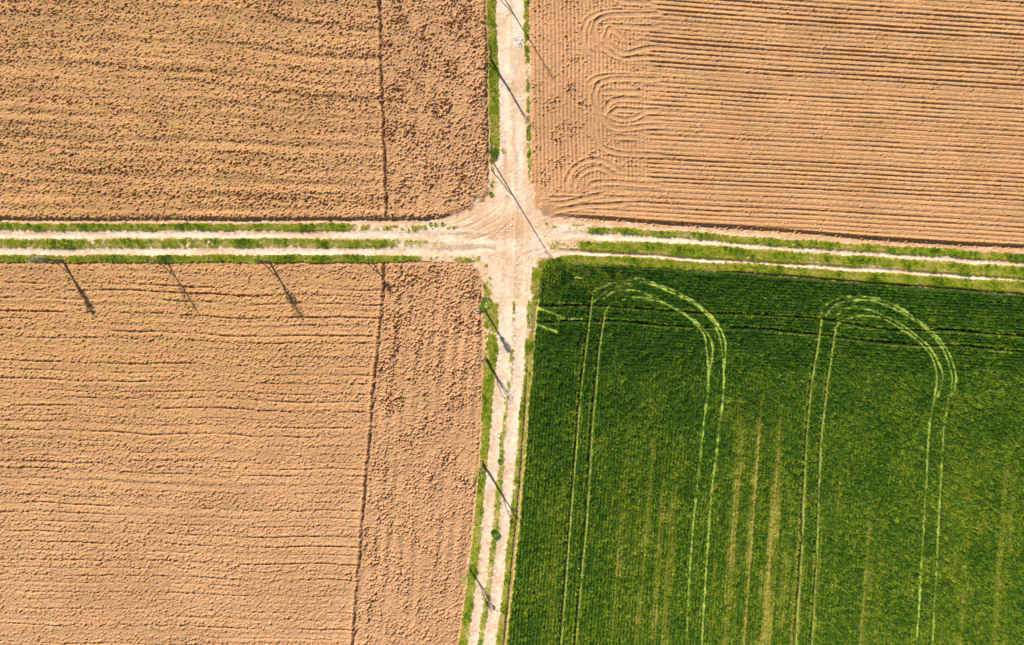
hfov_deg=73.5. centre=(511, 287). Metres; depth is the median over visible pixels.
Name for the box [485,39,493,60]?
young tree
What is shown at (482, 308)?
young tree
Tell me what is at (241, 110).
ploughed field
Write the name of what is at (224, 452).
ploughed field
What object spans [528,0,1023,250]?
harrowed field
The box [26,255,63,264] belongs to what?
young tree
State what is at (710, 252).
verge grass
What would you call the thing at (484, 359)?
young tree
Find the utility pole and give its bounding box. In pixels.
[488,145,494,169]
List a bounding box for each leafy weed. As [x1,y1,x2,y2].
[480,296,491,307]
[490,529,499,537]
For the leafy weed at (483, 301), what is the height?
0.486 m
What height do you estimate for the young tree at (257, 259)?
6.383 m
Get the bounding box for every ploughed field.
[0,0,490,221]
[0,260,483,644]
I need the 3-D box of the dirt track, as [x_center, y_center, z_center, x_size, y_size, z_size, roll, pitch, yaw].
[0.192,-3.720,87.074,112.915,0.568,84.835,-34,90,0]
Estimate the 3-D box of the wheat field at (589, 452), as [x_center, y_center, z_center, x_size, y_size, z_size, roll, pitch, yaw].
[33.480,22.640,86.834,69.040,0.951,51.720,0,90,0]
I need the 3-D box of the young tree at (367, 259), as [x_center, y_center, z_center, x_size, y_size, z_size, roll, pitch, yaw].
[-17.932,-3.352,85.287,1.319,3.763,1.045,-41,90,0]
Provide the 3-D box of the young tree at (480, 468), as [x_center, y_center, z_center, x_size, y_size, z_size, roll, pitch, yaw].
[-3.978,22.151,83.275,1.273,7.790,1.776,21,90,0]
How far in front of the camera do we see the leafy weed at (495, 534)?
86.75 m
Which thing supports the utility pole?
on the dirt track
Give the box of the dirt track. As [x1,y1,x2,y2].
[0,0,1023,644]
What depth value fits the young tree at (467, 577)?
83.33 m
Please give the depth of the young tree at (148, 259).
83.22 m
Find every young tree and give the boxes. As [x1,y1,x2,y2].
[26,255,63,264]
[136,256,166,264]
[247,254,269,264]
[363,254,371,262]
[460,567,470,586]
[472,461,484,481]
[477,356,486,366]
[478,305,486,313]
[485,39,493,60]
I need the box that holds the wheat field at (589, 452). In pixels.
[506,262,1023,644]
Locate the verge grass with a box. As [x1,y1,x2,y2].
[0,0,1023,644]

